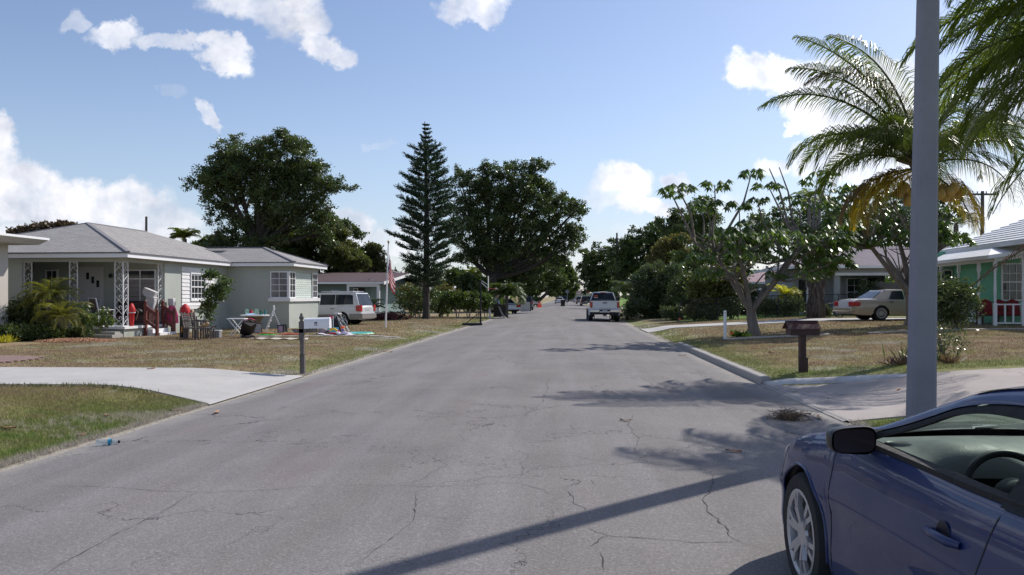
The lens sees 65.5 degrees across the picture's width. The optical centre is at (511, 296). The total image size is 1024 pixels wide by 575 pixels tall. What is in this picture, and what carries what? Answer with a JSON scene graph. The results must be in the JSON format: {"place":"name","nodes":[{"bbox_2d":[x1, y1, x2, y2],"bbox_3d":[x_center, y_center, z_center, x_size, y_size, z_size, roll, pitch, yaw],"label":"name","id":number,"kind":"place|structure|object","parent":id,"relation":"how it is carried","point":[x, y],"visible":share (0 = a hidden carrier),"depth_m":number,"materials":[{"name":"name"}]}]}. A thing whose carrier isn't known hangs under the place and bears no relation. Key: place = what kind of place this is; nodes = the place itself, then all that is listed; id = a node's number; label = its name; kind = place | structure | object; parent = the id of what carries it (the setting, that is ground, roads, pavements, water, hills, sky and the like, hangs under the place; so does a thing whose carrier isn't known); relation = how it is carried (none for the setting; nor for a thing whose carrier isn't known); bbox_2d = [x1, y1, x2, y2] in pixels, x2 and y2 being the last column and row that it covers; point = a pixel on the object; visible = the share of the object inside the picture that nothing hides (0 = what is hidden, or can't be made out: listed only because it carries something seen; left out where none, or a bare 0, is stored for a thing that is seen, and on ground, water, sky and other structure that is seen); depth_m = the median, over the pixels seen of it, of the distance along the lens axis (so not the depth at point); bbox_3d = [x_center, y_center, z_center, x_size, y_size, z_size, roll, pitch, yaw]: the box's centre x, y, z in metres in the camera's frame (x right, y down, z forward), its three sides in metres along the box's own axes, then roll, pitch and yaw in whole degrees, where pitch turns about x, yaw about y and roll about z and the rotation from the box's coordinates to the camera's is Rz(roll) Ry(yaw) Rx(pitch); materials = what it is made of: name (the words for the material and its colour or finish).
{"place":"outdoors","nodes":[
{"label":"outdoors","id":0,"kind":"place"},
{"bbox_2d":[0,383,207,467],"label":"grass","id":1,"kind":"structure","parent":0,"point":[30,393],"depth_m":10.83,"materials":[{"name":"plant"}]},
{"bbox_2d":[0,367,303,405],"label":"driveway","id":2,"kind":"structure","parent":0,"point":[209,386],"depth_m":14.94,"materials":[{"name":"concrete"}]},
{"bbox_2d":[0,300,847,574],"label":"road","id":3,"kind":"structure","parent":0,"point":[513,444],"depth_m":7.23,"materials":[{"name":"asphalt"}]},
{"bbox_2d":[584,292,619,320],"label":"pickup truck","id":4,"kind":"object","parent":3,"relation":"on","point":[603,303],"visible":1,"depth_m":51.90,"materials":[{"name":"white paint"}]},
{"bbox_2d":[762,406,814,421],"bbox_3d":[3.755,1.601,10.772,0.792,0.335,0.700,0,0,0],"label":"twig heap","id":5,"kind":"object","parent":3,"relation":"on","point":[787,415],"visible":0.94,"depth_m":10.65,"materials":[{"name":"brown plant"}]},
{"bbox_2d":[761,384,851,421],"bbox_3d":[4.666,1.688,12.950,0.150,0.060,4.521,0,0,4],"label":"gutter","id":6,"kind":"object","parent":3,"relation":"on","point":[810,405],"visible":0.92,"depth_m":12.33,"materials":[{"name":"concrete"}]},
{"bbox_2d":[779,386,1023,574],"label":"coupe","id":7,"kind":"object","parent":3,"relation":"on","point":[930,492],"visible":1,"depth_m":3.46,"materials":[{"name":"blue paint"}]},
{"bbox_2d":[0,297,1023,471],"bbox_3d":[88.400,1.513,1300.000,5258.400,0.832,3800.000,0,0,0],"label":"ground","id":8,"kind":"structure","parent":0,"point":[634,321],"depth_m":20.22,"materials":[{"name":"plant"}]},
{"bbox_2d":[0,321,35,340],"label":"shrub","id":9,"kind":"object","parent":8,"relation":"on","point":[6,328],"visible":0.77,"depth_m":26.78,"materials":[{"name":"green plant"}]},
{"bbox_2d":[0,355,45,362],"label":"paver patch","id":10,"kind":"object","parent":8,"relation":"on","point":[10,358],"visible":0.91,"depth_m":19.17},
{"bbox_2d":[0,233,49,325],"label":"house","id":11,"kind":"structure","parent":8,"relation":"on","point":[6,239],"depth_m":27.77,"materials":[{"name":"beige paint"}]},
{"bbox_2d":[2,291,59,325],"bbox_3d":[-17.444,0.696,28.460,2.625,1.766,1.845,0,0,0],"label":"shrub","id":12,"kind":"object","parent":8,"relation":"on","point":[28,313],"visible":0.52,"depth_m":28.24,"materials":[{"name":"green plant"}]},
{"bbox_2d":[5,219,77,233],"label":"shade tree","id":13,"kind":"object","parent":8,"relation":"on","point":[35,226],"visible":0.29,"depth_m":79.26,"materials":[{"name":"green plant"}]},
{"bbox_2d":[15,321,73,340],"bbox_3d":[-16.465,1.213,27.633,2.282,0.741,1.342,0,0,0],"label":"shrub","id":14,"kind":"object","parent":8,"relation":"on","point":[43,331],"visible":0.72,"depth_m":27.33,"materials":[{"name":"green plant"}]},
{"bbox_2d":[14,277,84,338],"bbox_3d":[-16.499,0.477,28.343,2.268,2.396,2.142,0,0,0],"label":"pygmy palm","id":15,"kind":"object","parent":8,"relation":"on","point":[46,294],"visible":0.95,"depth_m":28.15,"materials":[{"name":"green plant"}]},
{"bbox_2d":[30,301,93,335],"bbox_3d":[-15.772,0.901,27.887,1.988,1.548,2.039,0,0,0],"label":"pygmy palm","id":16,"kind":"object","parent":8,"relation":"on","point":[62,316],"visible":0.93,"depth_m":27.71,"materials":[{"name":"green plant"}]},
{"bbox_2d":[32,337,117,342],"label":"wood chips","id":17,"kind":"object","parent":8,"relation":"on","point":[76,339],"visible":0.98,"depth_m":26.62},
{"bbox_2d":[0,381,158,394],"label":"weeds","id":18,"kind":"object","parent":8,"relation":"on","point":[95,385],"visible":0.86,"depth_m":13.28,"materials":[{"name":"green plant"}]},
{"bbox_2d":[61,325,99,337],"bbox_3d":[-15.517,1.281,28.427,1.321,0.598,1.186,0,0,45],"label":"shrub","id":19,"kind":"object","parent":8,"relation":"on","point":[77,332],"visible":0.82,"depth_m":28.27,"materials":[{"name":"green plant"}]},
{"bbox_2d":[70,303,97,337],"bbox_3d":[-15.075,1.009,28.248,0.959,1.631,0.944,0,0,0],"label":"sapling","id":20,"kind":"object","parent":8,"relation":"on","point":[83,317],"visible":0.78,"depth_m":28.13,"materials":[{"name":"green plant"}]},
{"bbox_2d":[86,306,120,338],"bbox_3d":[-14.350,1.076,27.907,1.055,1.498,0.867,0,0,37],"label":"sapling","id":21,"kind":"object","parent":8,"relation":"on","point":[108,321],"visible":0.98,"depth_m":27.88,"materials":[{"name":"green plant"}]},
{"bbox_2d":[8,222,328,337],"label":"house","id":22,"kind":"structure","parent":8,"relation":"on","point":[107,266],"depth_m":33.00,"materials":[{"name":"grey paint"}]},
{"bbox_2d":[78,267,102,319],"bbox_3d":[-17.353,-0.052,32.758,1.060,2.355,0.130,0,0,5],"label":"door","id":23,"kind":"structure","parent":22,"relation":"in","point":[90,279],"depth_m":32.76,"materials":[{"name":"white wood"}]},
{"bbox_2d":[108,301,156,322],"bbox_3d":[-15.027,0.600,31.630,1.640,0.850,0.880,0,0,0],"label":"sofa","id":24,"kind":"object","parent":22,"relation":"on","point":[139,305],"visible":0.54,"depth_m":31.59,"materials":[{"name":"leather"}]},
{"bbox_2d":[124,270,155,300],"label":"window","id":25,"kind":"structure","parent":22,"relation":"in","point":[132,274],"depth_m":32.62,"materials":[{"name":"grey glass"}]},
{"bbox_2d":[142,288,157,324],"bbox_3d":[-14.483,0.385,31.862,0.568,1.480,0.300,0,0,5],"label":"toy basket stand","id":26,"kind":"object","parent":22,"relation":"on","point":[150,295],"visible":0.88,"depth_m":31.75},
{"bbox_2d":[190,272,205,300],"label":"window","id":27,"kind":"structure","parent":22,"relation":"in","point":[196,289],"depth_m":35.17,"materials":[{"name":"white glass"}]},
{"bbox_2d":[270,271,286,297],"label":"window","id":28,"kind":"structure","parent":22,"relation":"in","point":[278,279],"depth_m":38.06,"materials":[{"name":"grey glass"}]},
{"bbox_2d":[290,271,295,297],"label":"window","id":29,"kind":"structure","parent":22,"relation":"in","point":[292,274],"depth_m":38.43,"materials":[{"name":"clear glass"}]},
{"bbox_2d":[165,298,178,331],"bbox_3d":[-13.957,0.815,32.668,0.520,1.470,0.520,0,0,0],"label":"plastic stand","id":30,"kind":"object","parent":8,"relation":"on","point":[171,303],"visible":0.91,"depth_m":32.53,"materials":[{"name":"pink plastic"}]},
{"bbox_2d":[175,304,189,337],"bbox_3d":[-12.160,0.895,29.465,0.579,1.260,0.339,0,0,36],"label":"punch bag","id":31,"kind":"object","parent":8,"relation":"on","point":[185,308],"visible":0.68,"depth_m":29.31,"materials":[{"name":"red plastic"}]},
{"bbox_2d":[168,227,201,242],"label":"palm tree","id":32,"kind":"object","parent":8,"relation":"on","point":[183,234],"visible":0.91,"depth_m":65.71,"materials":[{"name":"green plant"}]},
{"bbox_2d":[180,312,204,339],"bbox_3d":[-11.397,1.048,28.414,0.613,0.955,0.590,0,0,15],"label":"slatted chair","id":33,"kind":"object","parent":8,"relation":"on","point":[193,327],"visible":0.94,"depth_m":28.33,"materials":[{"name":"grey wood"}]},
{"bbox_2d":[197,320,217,339],"bbox_3d":[-10.828,1.188,28.309,0.605,0.675,0.590,0,0,-10],"label":"slatted chair","id":34,"kind":"object","parent":8,"relation":"on","point":[210,328],"visible":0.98,"depth_m":28.08,"materials":[{"name":"wood"}]},
{"bbox_2d":[0,335,423,375],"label":"grass","id":35,"kind":"structure","parent":8,"relation":"on","point":[228,340],"depth_m":22.20,"materials":[{"name":"plant"}]},
{"bbox_2d":[197,268,235,326],"bbox_3d":[-12.439,0.306,33.453,1.363,3.038,1.458,0,0,-45],"label":"sapling","id":36,"kind":"object","parent":8,"relation":"on","point":[218,293],"visible":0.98,"depth_m":33.31,"materials":[{"name":"green plant"}]},
{"bbox_2d":[240,318,256,337],"bbox_3d":[-9.693,1.159,29.271,0.526,0.733,0.670,0,0,-35],"label":"child car seat","id":37,"kind":"object","parent":8,"relation":"on","point":[247,330],"visible":0.99,"depth_m":29.11,"materials":[{"name":"black fabric"}]},
{"bbox_2d":[178,126,360,250],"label":"ficus tree","id":38,"kind":"object","parent":8,"relation":"on","point":[232,170],"visible":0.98,"depth_m":63.20,"materials":[{"name":"green plant"}]},
{"bbox_2d":[291,313,331,373],"bbox_3d":[-4.325,1.110,17.199,0.832,1.515,0.214,-2,0,0],"label":"mailbox","id":39,"kind":"object","parent":8,"relation":"on","point":[308,325],"visible":0.99,"depth_m":17.15,"materials":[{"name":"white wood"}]},
{"bbox_2d":[269,210,369,272],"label":"shade tree","id":40,"kind":"object","parent":8,"relation":"on","point":[304,248],"visible":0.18,"depth_m":73.29,"materials":[{"name":"green plant"}]},
{"bbox_2d":[165,316,492,339],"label":"grass","id":41,"kind":"structure","parent":8,"relation":"on","point":[419,321],"depth_m":39.93,"materials":[{"name":"plant"}]},
{"bbox_2d":[304,221,372,272],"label":"shade tree","id":42,"kind":"object","parent":8,"relation":"on","point":[345,258],"visible":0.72,"depth_m":69.59,"materials":[{"name":"green plant"}]},
{"bbox_2d":[328,313,348,331],"bbox_3d":[-7.245,1.107,33.394,0.978,0.835,0.524,0,0,10],"label":"stroller","id":43,"kind":"object","parent":8,"relation":"on","point":[336,322],"visible":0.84,"depth_m":33.30,"materials":[{"name":"metal"}]},
{"bbox_2d":[318,291,375,324],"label":"minivan","id":44,"kind":"object","parent":8,"relation":"on","point":[355,307],"visible":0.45,"depth_m":42.90,"materials":[{"name":"white paint"}]},
{"bbox_2d":[318,273,422,313],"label":"house","id":45,"kind":"structure","parent":8,"relation":"on","point":[372,285],"depth_m":60.29,"materials":[{"name":"grey paint"}]},
{"bbox_2d":[357,241,386,272],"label":"shade tree","id":46,"kind":"object","parent":8,"relation":"on","point":[373,251],"visible":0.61,"depth_m":75.30,"materials":[{"name":"green plant"}]},
{"bbox_2d":[395,282,422,316],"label":"hedge plant","id":47,"kind":"object","parent":8,"relation":"on","point":[407,290],"visible":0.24,"depth_m":57.74,"materials":[{"name":"green plant"}]},
{"bbox_2d":[390,282,441,317],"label":"hedge plant","id":48,"kind":"object","parent":8,"relation":"on","point":[417,296],"visible":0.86,"depth_m":55.73,"materials":[{"name":"green plant"}]},
{"bbox_2d":[383,121,465,318],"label":"norfolk pine","id":49,"kind":"object","parent":8,"relation":"on","point":[428,184],"visible":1,"depth_m":53.18,"materials":[{"name":"green plant"}]},
{"bbox_2d":[430,287,452,316],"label":"hedge plant","id":50,"kind":"object","parent":8,"relation":"on","point":[441,310],"visible":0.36,"depth_m":57.83,"materials":[{"name":"green plant"}]},
{"bbox_2d":[443,267,464,287],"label":"tree","id":51,"kind":"object","parent":8,"relation":"on","point":[452,274],"visible":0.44,"depth_m":99.02,"materials":[{"name":"green plant"}]},
{"bbox_2d":[438,289,472,317],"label":"hedge plant","id":52,"kind":"object","parent":8,"relation":"on","point":[456,301],"visible":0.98,"depth_m":55.78,"materials":[{"name":"green plant"}]},
{"bbox_2d":[463,290,482,317],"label":"hedge plant","id":53,"kind":"object","parent":8,"relation":"on","point":[474,303],"visible":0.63,"depth_m":56.63,"materials":[{"name":"green plant"}]},
{"bbox_2d":[455,271,492,312],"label":"tree","id":54,"kind":"object","parent":8,"relation":"on","point":[467,281],"visible":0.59,"depth_m":74.30,"materials":[{"name":"green plant"}]},
{"bbox_2d":[472,291,493,318],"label":"hedge plant","id":55,"kind":"object","parent":8,"relation":"on","point":[486,299],"visible":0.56,"depth_m":57.78,"materials":[{"name":"green plant"}]},
{"bbox_2d":[487,282,527,317],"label":"tree","id":56,"kind":"object","parent":8,"relation":"on","point":[505,289],"visible":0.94,"depth_m":61.60,"materials":[{"name":"green plant"}]},
{"bbox_2d":[443,156,590,311],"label":"banyan tree","id":57,"kind":"object","parent":8,"relation":"on","point":[505,203],"visible":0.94,"depth_m":81.32,"materials":[{"name":"green plant"}]},
{"bbox_2d":[484,237,563,289],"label":"street tree","id":58,"kind":"object","parent":8,"relation":"on","point":[535,272],"visible":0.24,"depth_m":103.81,"materials":[{"name":"green plant"}]},
{"bbox_2d":[519,249,569,301],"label":"street tree","id":59,"kind":"object","parent":8,"relation":"on","point":[555,284],"visible":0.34,"depth_m":127.22,"materials":[{"name":"green plant"}]},
{"bbox_2d":[540,259,580,301],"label":"street tree","id":60,"kind":"object","parent":8,"relation":"on","point":[572,277],"visible":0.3,"depth_m":173.88,"materials":[{"name":"green plant"}]},
{"bbox_2d":[575,241,623,295],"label":"street tree","id":61,"kind":"object","parent":8,"relation":"on","point":[593,276],"visible":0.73,"depth_m":148.86,"materials":[{"name":"green plant"}]},
{"bbox_2d":[321,263,894,298],"bbox_3d":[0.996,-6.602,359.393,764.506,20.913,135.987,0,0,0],"label":"woods","id":62,"kind":"object","parent":8,"relation":"on","point":[889,279],"visible":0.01,"depth_m":313.64,"materials":[{"name":"green plant"}]},
{"bbox_2d":[611,280,634,316],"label":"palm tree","id":63,"kind":"object","parent":8,"relation":"on","point":[621,286],"visible":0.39,"depth_m":59.69,"materials":[{"name":"green plant"}]},
{"bbox_2d":[605,221,688,296],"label":"street tree","id":64,"kind":"object","parent":8,"relation":"on","point":[627,263],"visible":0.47,"depth_m":108.69,"materials":[{"name":"green plant"}]},
{"bbox_2d":[621,259,691,318],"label":"bushy tree","id":65,"kind":"object","parent":8,"relation":"on","point":[649,283],"visible":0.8,"depth_m":53.37,"materials":[{"name":"green plant"}]},
{"bbox_2d":[644,231,697,271],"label":"street tree","id":66,"kind":"object","parent":8,"relation":"on","point":[662,247],"visible":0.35,"depth_m":69.31,"materials":[{"name":"green plant"}]},
{"bbox_2d":[657,303,686,319],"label":"bush","id":67,"kind":"object","parent":8,"relation":"on","point":[672,312],"visible":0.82,"depth_m":47.23,"materials":[{"name":"green plant"}]},
{"bbox_2d":[653,207,709,248],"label":"street tree","id":68,"kind":"object","parent":8,"relation":"on","point":[674,220],"visible":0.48,"depth_m":94.20,"materials":[{"name":"green plant"}]},
{"bbox_2d":[682,304,704,319],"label":"bush","id":69,"kind":"object","parent":8,"relation":"on","point":[686,312],"visible":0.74,"depth_m":45.86,"materials":[{"name":"green plant"}]},
{"bbox_2d":[664,271,732,317],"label":"bushy tree","id":70,"kind":"object","parent":8,"relation":"on","point":[676,287],"visible":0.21,"depth_m":49.86,"materials":[{"name":"green plant"}]},
{"bbox_2d":[701,303,722,319],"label":"bush","id":71,"kind":"object","parent":8,"relation":"on","point":[711,310],"visible":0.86,"depth_m":45.03,"materials":[{"name":"green plant"}]},
{"bbox_2d":[682,262,753,318],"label":"bushy tree","id":72,"kind":"object","parent":8,"relation":"on","point":[703,290],"visible":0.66,"depth_m":45.55,"materials":[{"name":"green plant"}]},
{"bbox_2d":[677,342,770,383],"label":"kerb","id":73,"kind":"structure","parent":8,"relation":"on","point":[755,376],"depth_m":18.50,"materials":[{"name":"concrete"}]},
{"bbox_2d":[713,294,743,318],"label":"bush","id":74,"kind":"object","parent":8,"relation":"on","point":[728,303],"visible":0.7,"depth_m":45.38,"materials":[{"name":"green plant"}]},
{"bbox_2d":[666,194,802,279],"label":"street tree","id":75,"kind":"object","parent":8,"relation":"on","point":[678,256],"visible":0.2,"depth_m":61.40,"materials":[{"name":"green plant"}]},
{"bbox_2d":[716,283,775,315],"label":"tree","id":76,"kind":"object","parent":8,"relation":"on","point":[755,293],"visible":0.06,"depth_m":52.42,"materials":[{"name":"green plant"}]},
{"bbox_2d":[656,167,865,335],"bbox_3d":[8.928,-1.573,28.910,8.111,6.428,5.979,0,0,0],"label":"umbrella tree","id":77,"kind":"object","parent":8,"relation":"on","point":[817,242],"visible":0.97,"depth_m":28.41,"materials":[{"name":"green plant"}]},
{"bbox_2d":[747,271,776,286],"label":"house","id":78,"kind":"structure","parent":8,"relation":"on","point":[754,279],"depth_m":66.36,"materials":[{"name":"grey paint"}]},
{"bbox_2d":[678,293,858,321],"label":"chain link fence","id":79,"kind":"object","parent":8,"relation":"on","point":[680,302],"visible":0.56,"depth_m":44.13,"materials":[{"name":"grey"}]},
{"bbox_2d":[757,297,782,316],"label":"bush","id":80,"kind":"object","parent":8,"relation":"on","point":[766,312],"visible":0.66,"depth_m":45.38,"materials":[{"name":"green plant"}]},
{"bbox_2d":[767,283,801,315],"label":"palm tree","id":81,"kind":"object","parent":8,"relation":"on","point":[784,290],"visible":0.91,"depth_m":45.84,"materials":[{"name":"yellow plant"}]},
{"bbox_2d":[775,293,805,316],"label":"bush","id":82,"kind":"object","parent":8,"relation":"on","point":[790,304],"visible":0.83,"depth_m":44.82,"materials":[{"name":"green plant"}]},
{"bbox_2d":[782,320,820,372],"bbox_3d":[5.780,1.097,15.899,0.650,1.235,0.370,0,0,-2],"label":"mailbox","id":83,"kind":"object","parent":8,"relation":"on","point":[801,329],"visible":0.96,"depth_m":15.82,"materials":[{"name":"red wood"}]},
{"bbox_2d":[790,187,827,256],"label":"palm tree","id":84,"kind":"object","parent":8,"relation":"on","point":[807,194],"visible":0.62,"depth_m":57.90,"materials":[{"name":"green plant"}]},
{"bbox_2d":[802,252,828,318],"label":"trunk","id":85,"kind":"object","parent":8,"relation":"on","point":[815,306],"visible":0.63,"depth_m":41.23,"materials":[{"name":"plant"}]},
{"bbox_2d":[633,315,1023,344],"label":"grass","id":86,"kind":"structure","parent":8,"relation":"on","point":[888,323],"depth_m":32.36,"materials":[{"name":"plant"}]},
{"bbox_2d":[764,374,906,384],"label":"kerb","id":87,"kind":"structure","parent":8,"relation":"on","point":[839,379],"depth_m":14.90,"materials":[{"name":"concrete"}]},
{"bbox_2d":[676,328,1023,376],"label":"grass","id":88,"kind":"structure","parent":8,"relation":"on","point":[822,340],"depth_m":20.24,"materials":[{"name":"plant"}]},
{"bbox_2d":[753,246,949,314],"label":"house","id":89,"kind":"structure","parent":8,"relation":"on","point":[843,280],"depth_m":49.87,"materials":[{"name":"grey paint"}]},
{"bbox_2d":[846,278,861,298],"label":"window","id":90,"kind":"structure","parent":89,"relation":"in","point":[851,286],"depth_m":49.89,"materials":[{"name":"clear glass"}]},
{"bbox_2d":[782,194,950,245],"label":"street tree","id":91,"kind":"object","parent":8,"relation":"on","point":[803,218],"visible":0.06,"depth_m":65.17,"materials":[{"name":"green plant"}]},
{"bbox_2d":[855,277,885,297],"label":"bush","id":92,"kind":"object","parent":8,"relation":"on","point":[869,286],"visible":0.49,"depth_m":46.70,"materials":[{"name":"green plant"}]},
{"bbox_2d":[757,33,1023,237],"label":"coconut palm","id":93,"kind":"object","parent":8,"relation":"on","point":[893,131],"visible":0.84,"depth_m":16.98,"materials":[{"name":"olive green leaves"},{"name":"bark"}]},
{"bbox_2d":[815,182,977,324],"bbox_3d":[15.175,-1.697,31.550,7.117,6.128,5.613,0,0,0],"label":"umbrella tree","id":94,"kind":"object","parent":8,"relation":"on","point":[891,232],"visible":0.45,"depth_m":31.09,"materials":[{"name":"green plant"}]},
{"bbox_2d":[906,0,939,417],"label":"lamp post","id":95,"kind":"object","parent":8,"relation":"on","point":[921,389],"visible":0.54,"depth_m":9.58,"materials":[{"name":"concrete"}]},
{"bbox_2d":[850,414,1023,426],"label":"grass","id":96,"kind":"structure","parent":8,"relation":"on","point":[987,419],"depth_m":9.73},
{"bbox_2d":[901,321,977,354],"bbox_3d":[9.223,0.950,17.106,1.443,0.913,0.854,0,0,-19],"label":"weed","id":97,"kind":"object","parent":8,"relation":"on","point":[944,342],"visible":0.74,"depth_m":17.14,"materials":[{"name":"green plant"}]},
{"bbox_2d":[899,0,1023,286],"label":"coconut palm","id":98,"kind":"object","parent":8,"relation":"on","point":[1009,54],"visible":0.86,"depth_m":12.42,"materials":[{"name":"green plant"}]},
{"bbox_2d":[937,271,987,329],"bbox_3d":[14.954,0.120,27.040,2.261,2.141,2.431,0,0,0],"label":"shrub","id":99,"kind":"object","parent":8,"relation":"on","point":[950,299],"visible":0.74,"depth_m":26.61,"materials":[{"name":"green plant"}]},
{"bbox_2d":[939,211,985,243],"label":"palm tree","id":100,"kind":"object","parent":8,"relation":"on","point":[955,227],"visible":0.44,"depth_m":43.88,"materials":[{"name":"green plant"}]},
{"bbox_2d":[937,219,1023,325],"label":"house","id":101,"kind":"structure","parent":8,"relation":"on","point":[988,252],"depth_m":31.45,"materials":[{"name":"green paint"}]},
{"bbox_2d":[976,299,1020,324],"bbox_3d":[19.055,0.604,30.970,1.710,0.993,0.656,0,0,7],"label":"bench","id":102,"kind":"object","parent":101,"relation":"on","point":[988,309],"visible":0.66,"depth_m":31.10,"materials":[{"name":"red wood"}]},
{"bbox_2d":[1001,263,1021,300],"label":"window","id":103,"kind":"structure","parent":101,"relation":"in","point":[1011,275],"depth_m":31.41,"materials":[{"name":"white glass"}]},
{"bbox_2d":[0,0,1023,296],"label":"sky","id":104,"kind":"structure","parent":0,"point":[104,104],"materials":[{"name":"blue"}]},
{"bbox_2d":[641,318,905,332],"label":"driveway","id":105,"kind":"structure","parent":0,"point":[656,329],"depth_m":38.67,"materials":[{"name":"concrete"}]},
{"bbox_2d":[833,289,905,320],"bbox_3d":[18.068,0.404,37.365,5.340,1.482,2.140,0,0,-3],"label":"sedan","id":106,"kind":"object","parent":105,"relation":"on","point":[880,305],"visible":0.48,"depth_m":36.41,"materials":[{"name":"beige paint"}]},
{"bbox_2d":[877,354,906,364],"bbox_3d":[7.936,1.277,16.426,0.730,0.274,0.588,0,0,18],"label":"bromeliad","id":107,"kind":"object","parent":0,"point":[892,360],"visible":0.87,"depth_m":16.38,"materials":[{"name":"green plant"}]},
{"bbox_2d":[766,367,1023,422],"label":"driveway","id":108,"kind":"structure","parent":0,"point":[879,399],"depth_m":13.03,"materials":[{"name":"concrete"}]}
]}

